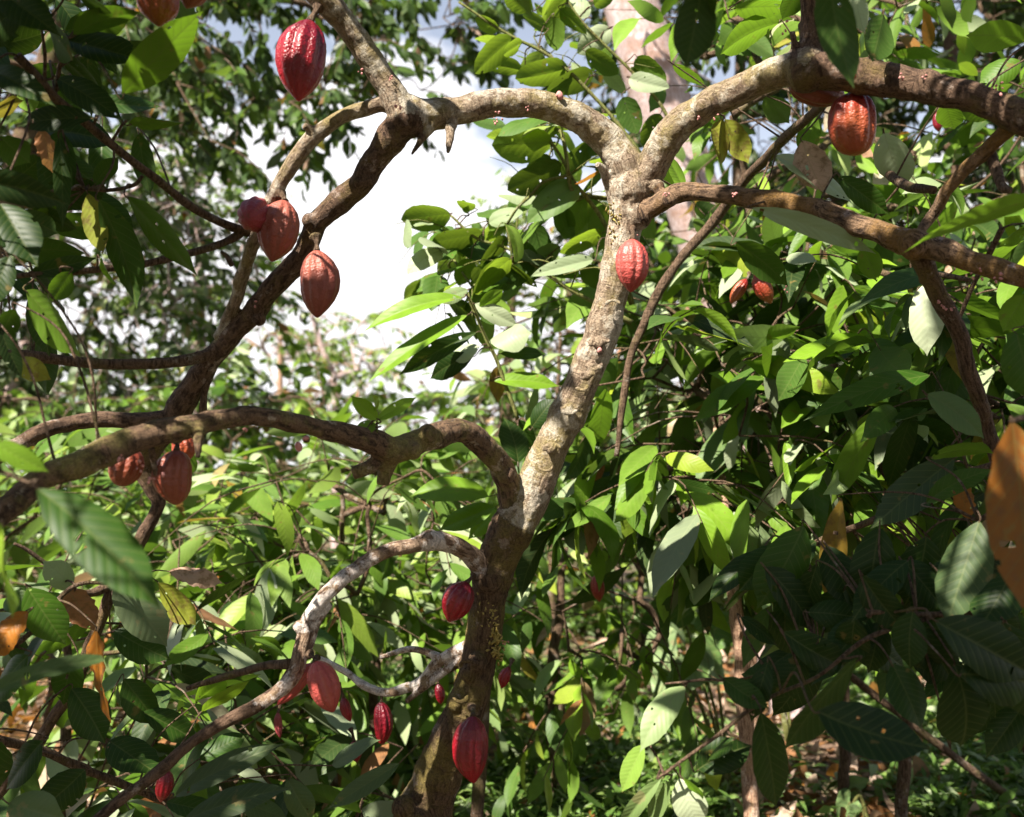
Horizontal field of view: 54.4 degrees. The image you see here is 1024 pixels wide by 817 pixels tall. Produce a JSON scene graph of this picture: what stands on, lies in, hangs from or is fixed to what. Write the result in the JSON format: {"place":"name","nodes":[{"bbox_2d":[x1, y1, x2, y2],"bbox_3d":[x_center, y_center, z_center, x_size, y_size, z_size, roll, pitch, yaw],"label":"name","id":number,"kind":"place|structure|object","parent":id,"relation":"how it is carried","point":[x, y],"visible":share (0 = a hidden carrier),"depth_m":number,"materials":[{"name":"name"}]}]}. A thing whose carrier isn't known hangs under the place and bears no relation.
{"place":"outdoors","nodes":[
{"label":"outdoors","id":0,"kind":"place"},
{"bbox_2d":[0,517,1015,816],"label":"ground","id":1,"kind":"structure","parent":0,"point":[822,751],"depth_m":6.97,"materials":[{"name":"brown soil"}]},
{"bbox_2d":[0,423,290,737],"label":"cacao tree","id":2,"kind":"object","parent":1,"relation":"on","point":[74,441],"visible":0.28,"depth_m":5.24,"materials":[{"name":"green plant"}]},
{"bbox_2d":[0,0,300,449],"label":"forest tree","id":3,"kind":"object","parent":1,"relation":"on","point":[10,379],"visible":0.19,"depth_m":11.87,"materials":[{"name":"green plant"}]},
{"bbox_2d":[0,500,376,816],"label":"cacao tree","id":4,"kind":"object","parent":1,"relation":"on","point":[195,659],"visible":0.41,"depth_m":3.39,"materials":[{"name":"green plant"}]},
{"bbox_2d":[73,107,320,472],"bbox_3d":[-4.619,-1.066,14.951,3.564,8.097,6.711,2,-5,-24],"label":"forest tree","id":5,"kind":"object","parent":1,"relation":"on","point":[230,195],"visible":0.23,"depth_m":13.84,"materials":[{"name":"green plant"}]},
{"bbox_2d":[0,338,416,632],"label":"forest tree","id":6,"kind":"object","parent":1,"relation":"on","point":[138,401],"visible":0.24,"depth_m":10.24,"materials":[{"name":"green plant"}]},
{"bbox_2d":[0,438,417,816],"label":"cacao tree","id":7,"kind":"object","parent":1,"relation":"on","point":[113,556],"visible":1,"depth_m":2.31,"materials":[{"name":"green plant"}]},
{"bbox_2d":[155,771,173,801],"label":"cacao pod","id":8,"kind":"object","parent":7,"relation":"hanging from","point":[164,786],"visible":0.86,"depth_m":2.34,"materials":[{"name":"red plant"}]},
{"bbox_2d":[16,446,419,799],"bbox_3d":[-1.521,1.257,5.301,2.206,2.068,2.873,0,-5,0],"label":"cacao tree","id":9,"kind":"object","parent":1,"relation":"on","point":[229,547],"visible":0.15,"depth_m":4.68,"materials":[{"name":"green plant"}]},
{"bbox_2d":[61,677,470,816],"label":"cacao tree","id":10,"kind":"object","parent":1,"relation":"on","point":[328,746],"visible":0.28,"depth_m":3.51,"materials":[{"name":"green plant"}]},
{"bbox_2d":[0,0,534,258],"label":"forest tree","id":11,"kind":"object","parent":1,"relation":"on","point":[184,80],"visible":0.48,"depth_m":9.53,"materials":[{"name":"green plant"}]},
{"bbox_2d":[237,307,379,479],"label":"forest tree","id":12,"kind":"object","parent":1,"relation":"on","point":[281,359],"visible":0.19,"depth_m":23.95,"materials":[{"name":"green plant"}]},
{"bbox_2d":[214,279,431,548],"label":"forest tree","id":13,"kind":"object","parent":1,"relation":"on","point":[334,398],"visible":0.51,"depth_m":21.28,"materials":[{"name":"green plant"}]},
{"bbox_2d":[0,343,679,547],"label":"wood","id":14,"kind":"object","parent":1,"relation":"on","point":[347,539],"visible":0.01,"depth_m":26.15,"materials":[{"name":"green plant"}]},
{"bbox_2d":[158,551,545,800],"bbox_3d":[-0.834,1.605,5.543,2.254,1.792,2.670,0,-5,0],"label":"cacao tree","id":15,"kind":"object","parent":1,"relation":"on","point":[515,692],"visible":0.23,"depth_m":4.88,"materials":[{"name":"green plant"}]},
{"bbox_2d":[137,392,576,786],"bbox_3d":[-0.948,1.007,4.732,2.444,2.344,2.519,0,-5,0],"label":"cacao tree","id":16,"kind":"object","parent":1,"relation":"on","point":[275,582],"visible":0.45,"depth_m":4.25,"materials":[{"name":"green plant"}]},
{"bbox_2d":[337,377,541,510],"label":"forest tree","id":17,"kind":"object","parent":1,"relation":"on","point":[415,423],"visible":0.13,"depth_m":22.20,"materials":[{"name":"green plant"}]},
{"bbox_2d":[0,451,1014,711],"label":"undergrowth","id":18,"kind":"object","parent":1,"relation":"on","point":[14,575],"visible":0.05,"depth_m":9.44,"materials":[{"name":"green plant"}]},
{"bbox_2d":[0,595,1020,816],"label":"fallen leaves","id":19,"kind":"object","parent":1,"relation":"on","point":[874,809],"visible":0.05,"depth_m":5.99,"materials":[{"name":"brown plant"}]},
{"bbox_2d":[0,0,1023,816],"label":"cacao tree","id":20,"kind":"object","parent":1,"relation":"on","point":[50,182],"visible":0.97,"depth_m":2.39,"materials":[{"name":"brown plant"}]},
{"bbox_2d":[108,452,144,485],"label":"cacao pod","id":21,"kind":"object","parent":20,"relation":"hanging from","point":[126,472],"visible":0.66,"depth_m":2.02,"materials":[{"name":"red plant"}]},
{"bbox_2d":[136,0,179,25],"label":"cacao pod","id":22,"kind":"object","parent":20,"relation":"hanging from","point":[159,12],"visible":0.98,"depth_m":1.93,"materials":[{"name":"red plant"}]},
{"bbox_2d":[151,441,191,504],"bbox_3d":[-0.690,0.123,2.021,0.077,0.145,0.081,0,-5,0],"label":"cacao pod","id":23,"kind":"object","parent":20,"relation":"hanging from","point":[173,485],"visible":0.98,"depth_m":2.00,"materials":[{"name":"red plant"}]},
{"bbox_2d":[171,438,194,459],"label":"cacao pod","id":24,"kind":"object","parent":20,"relation":"hanging from","point":[187,446],"visible":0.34,"depth_m":2.08,"materials":[{"name":"red plant"}]},
{"bbox_2d":[181,0,205,8],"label":"cacao pod","id":25,"kind":"object","parent":20,"relation":"hanging from","point":[187,4],"visible":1,"depth_m":1.99,"materials":[{"name":"red plant"}]},
{"bbox_2d":[237,196,268,232],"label":"cacao pod","id":26,"kind":"object","parent":20,"relation":"hanging from","point":[251,212],"visible":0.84,"depth_m":2.40,"materials":[{"name":"red plant"}]},
{"bbox_2d":[256,189,299,261],"bbox_3d":[-0.578,-0.456,2.459,0.102,0.187,0.102,0,-5,0],"label":"cacao pod","id":27,"kind":"object","parent":20,"relation":"hanging from","point":[277,233],"visible":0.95,"depth_m":2.43,"materials":[{"name":"red plant"}]},
{"bbox_2d":[274,704,282,737],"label":"cacao pod","id":28,"kind":"object","parent":20,"relation":"hanging from","point":[278,727],"visible":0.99,"depth_m":2.89,"materials":[{"name":"red plant"}]},
{"bbox_2d":[277,654,320,704],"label":"cacao pod","id":29,"kind":"object","parent":20,"relation":"hanging from","point":[296,689],"visible":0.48,"depth_m":2.36,"materials":[{"name":"red plant"}]},
{"bbox_2d":[275,2,326,100],"bbox_3d":[-0.490,-0.835,2.316,0.116,0.253,0.110,0,-5,0],"label":"cacao pod","id":30,"kind":"object","parent":20,"relation":"hanging from","point":[300,55],"visible":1,"depth_m":2.28,"materials":[{"name":"red plant"}]},
{"bbox_2d":[300,232,339,317],"bbox_3d":[-0.470,-0.328,2.442,0.097,0.212,0.092,0,-5,0],"label":"cacao pod","id":31,"kind":"object","parent":20,"relation":"hanging from","point":[319,280],"visible":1,"depth_m":2.41,"materials":[{"name":"red plant"}]},
{"bbox_2d":[305,649,340,711],"bbox_3d":[-0.439,0.631,2.302,0.084,0.142,0.072,0,-5,0],"label":"cacao pod","id":32,"kind":"object","parent":20,"relation":"hanging from","point":[323,684],"visible":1,"depth_m":2.28,"materials":[{"name":"red plant"}]},
{"bbox_2d":[339,682,351,721],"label":"cacao pod","id":33,"kind":"object","parent":20,"relation":"hanging from","point":[345,709],"visible":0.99,"depth_m":2.89,"materials":[{"name":"red plant"}]},
{"bbox_2d":[348,727,361,761],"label":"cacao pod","id":34,"kind":"object","parent":20,"relation":"hanging from","point":[351,731],"visible":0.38,"depth_m":3.00,"materials":[{"name":"red plant"}]},
{"bbox_2d":[374,696,392,743],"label":"cacao pod","id":35,"kind":"object","parent":20,"relation":"hanging from","point":[383,722],"visible":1,"depth_m":2.84,"materials":[{"name":"red plant"}]},
{"bbox_2d":[435,681,444,704],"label":"cacao pod","id":36,"kind":"object","parent":20,"relation":"hanging from","point":[439,693],"visible":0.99,"depth_m":2.99,"materials":[{"name":"red plant"}]},
{"bbox_2d":[441,572,475,621],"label":"cacao pod","id":37,"kind":"object","parent":20,"relation":"hanging from","point":[457,600],"visible":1,"depth_m":2.57,"materials":[{"name":"red plant"}]},
{"bbox_2d":[452,702,487,782],"bbox_3d":[-0.108,0.872,2.595,0.094,0.189,0.160,0,-5,0],"label":"cacao pod","id":38,"kind":"object","parent":20,"relation":"attached to","point":[470,747],"visible":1,"depth_m":2.53,"materials":[{"name":"red plant"}]},
{"bbox_2d":[498,658,514,687],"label":"cacao pod","id":39,"kind":"object","parent":20,"relation":"hanging from","point":[504,676],"visible":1,"depth_m":2.99,"materials":[{"name":"red plant"}]},
{"bbox_2d":[615,224,648,291],"bbox_3d":[0.302,-0.387,2.514,0.086,0.193,0.112,0,-5,0],"label":"cacao pod","id":40,"kind":"object","parent":20,"relation":"hanging from","point":[632,264],"visible":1,"depth_m":2.47,"materials":[{"name":"red plant"}]},
{"bbox_2d":[788,86,844,106],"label":"cacao pod","id":41,"kind":"object","parent":20,"relation":"hanging from","point":[820,98],"visible":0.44,"depth_m":2.38,"materials":[{"name":"red plant"}]},
{"bbox_2d":[827,93,876,155],"bbox_3d":[0.799,-0.681,2.340,0.115,0.172,0.110,0,-5,0],"label":"cacao pod","id":42,"kind":"object","parent":20,"relation":"hanging from","point":[852,122],"visible":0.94,"depth_m":2.30,"materials":[{"name":"red plant"}]},
{"bbox_2d":[365,0,668,816],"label":"broad leaved tree","id":43,"kind":"object","parent":1,"relation":"on","point":[572,211],"visible":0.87,"depth_m":3.52,"materials":[{"name":"green plant"}]},
{"bbox_2d":[367,316,705,589],"bbox_3d":[0.812,0.829,12.959,6.080,4.024,6.216,0,-5,0],"label":"forest tree","id":44,"kind":"object","parent":1,"relation":"on","point":[427,402],"visible":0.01,"depth_m":12.06,"materials":[{"name":"green plant"}]},
{"bbox_2d":[417,277,686,710],"bbox_3d":[0.173,0.686,6.661,1.984,3.328,2.921,0,-5,0],"label":"cacao tree","id":45,"kind":"object","parent":1,"relation":"on","point":[482,388],"visible":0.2,"depth_m":6.46,"materials":[{"name":"green plant"}]},
{"bbox_2d":[454,168,661,588],"bbox_3d":[0.721,-0.443,15.973,4.362,7.027,5.804,0,-5,0],"label":"forest tree","id":46,"kind":"object","parent":1,"relation":"on","point":[512,303],"visible":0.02,"depth_m":15.24,"materials":[{"name":"green plant"}]},
{"bbox_2d":[444,469,722,816],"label":"cacao tree","id":47,"kind":"object","parent":1,"relation":"on","point":[574,719],"visible":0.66,"depth_m":4.39,"materials":[{"name":"green plant"}]},
{"bbox_2d":[314,602,1023,816],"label":"ground cover","id":48,"kind":"object","parent":1,"relation":"on","point":[933,794],"visible":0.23,"depth_m":5.18,"materials":[{"name":"green plant"}]},
{"bbox_2d":[582,345,783,816],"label":"slim tree","id":49,"kind":"object","parent":1,"relation":"on","point":[750,799],"visible":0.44,"depth_m":3.38,"materials":[{"name":"brown plant"}]},
{"bbox_2d":[639,598,731,793],"bbox_3d":[0.909,1.536,5.121,0.504,1.155,0.528,-5,-7,44],"label":"taro plant","id":50,"kind":"object","parent":1,"relation":"on","point":[711,664],"visible":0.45,"depth_m":5.05,"materials":[{"name":"green plant"}]},
{"bbox_2d":[603,0,782,660],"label":"shade tree","id":51,"kind":"object","parent":1,"relation":"on","point":[632,43],"visible":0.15,"depth_m":8.29,"materials":[{"name":"beige plant"}]},
{"bbox_2d":[688,600,774,814],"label":"slim tree","id":52,"kind":"object","parent":1,"relation":"on","point":[754,660],"visible":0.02,"depth_m":5.18,"materials":[{"name":"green plant"}]},
{"bbox_2d":[457,201,1023,752],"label":"cacao tree","id":53,"kind":"object","parent":1,"relation":"on","point":[633,491],"visible":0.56,"depth_m":3.41,"materials":[{"name":"green plant"}]},
{"bbox_2d":[591,576,604,601],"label":"cacao pod","id":54,"kind":"object","parent":53,"relation":"hanging from","point":[597,594],"visible":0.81,"depth_m":3.78,"materials":[{"name":"red plant"}]},
{"bbox_2d":[531,0,956,398],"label":"forest tree","id":55,"kind":"object","parent":1,"relation":"on","point":[696,65],"visible":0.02,"depth_m":11.27,"materials":[{"name":"green plant"}]},
{"bbox_2d":[523,220,975,559],"bbox_3d":[4.207,0.165,10.871,8.377,5.013,6.274,0,-5,0],"label":"forest tree","id":56,"kind":"object","parent":1,"relation":"on","point":[568,340],"visible":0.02,"depth_m":9.74,"materials":[{"name":"green plant"}]},
{"bbox_2d":[513,0,1023,816],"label":"cacao tree","id":57,"kind":"object","parent":1,"relation":"on","point":[963,596],"visible":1,"depth_m":2.01,"materials":[{"name":"green plant"}]},
{"bbox_2d":[515,380,1023,804],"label":"cacao tree","id":58,"kind":"object","parent":1,"relation":"on","point":[600,523],"visible":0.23,"depth_m":3.54,"materials":[{"name":"green plant"}]},
{"bbox_2d":[762,603,793,745],"bbox_3d":[1.699,1.634,6.262,0.613,1.061,0.315,2,-5,-22],"label":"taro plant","id":59,"kind":"object","parent":1,"relation":"on","point":[786,725],"visible":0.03,"depth_m":6.21,"materials":[{"name":"green plant"}]},
{"bbox_2d":[748,289,818,718],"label":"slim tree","id":60,"kind":"object","parent":1,"relation":"on","point":[793,713],"depth_m":6.98,"materials":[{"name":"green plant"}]},
{"bbox_2d":[600,204,1023,702],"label":"cacao tree","id":61,"kind":"object","parent":1,"relation":"on","point":[665,258],"visible":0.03,"depth_m":6.10,"materials":[{"name":"green plant"}]},
{"bbox_2d":[603,0,1023,800],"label":"cacao tree","id":62,"kind":"object","parent":1,"relation":"on","point":[963,22],"visible":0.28,"depth_m":4.12,"materials":[{"name":"green plant"}]},
{"bbox_2d":[932,108,942,131],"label":"cacao pod","id":63,"kind":"object","parent":62,"relation":"hanging from","point":[937,126],"visible":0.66,"depth_m":3.59,"materials":[{"name":"red plant"}]},
{"bbox_2d":[622,176,1023,816],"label":"cacao tree","id":64,"kind":"object","parent":1,"relation":"on","point":[842,294],"visible":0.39,"depth_m":3.34,"materials":[{"name":"green plant"}]},
{"bbox_2d":[730,271,751,303],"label":"cacao pod","id":65,"kind":"object","parent":64,"relation":"hanging from","point":[738,290],"visible":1,"depth_m":3.34,"materials":[{"name":"red plant"}]},
{"bbox_2d":[752,275,773,303],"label":"cacao pod","id":66,"kind":"object","parent":64,"relation":"hanging from","point":[763,290],"visible":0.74,"depth_m":3.28,"materials":[{"name":"red plant"}]},
{"bbox_2d":[836,775,869,816],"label":"taro plant","id":67,"kind":"object","parent":1,"relation":"on","point":[858,784],"visible":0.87,"depth_m":4.84,"materials":[{"name":"green plant"}]},
{"bbox_2d":[704,0,1023,293],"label":"forest tree","id":68,"kind":"object","parent":1,"relation":"on","point":[1012,11],"visible":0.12,"depth_m":9.90,"materials":[{"name":"green plant"}]},
{"bbox_2d":[794,231,1023,753],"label":"cacao tree","id":69,"kind":"object","parent":1,"relation":"on","point":[910,409],"visible":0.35,"depth_m":2.91,"materials":[{"name":"green plant"}]},
{"bbox_2d":[818,61,1023,395],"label":"cacao tree","id":70,"kind":"object","parent":1,"relation":"on","point":[957,139],"visible":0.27,"depth_m":4.14,"materials":[{"name":"green plant"}]},
{"bbox_2d":[0,0,1023,483],"label":"sky","id":71,"kind":"structure","parent":0,"point":[366,247],"materials":[{"name":"white"}]}
]}

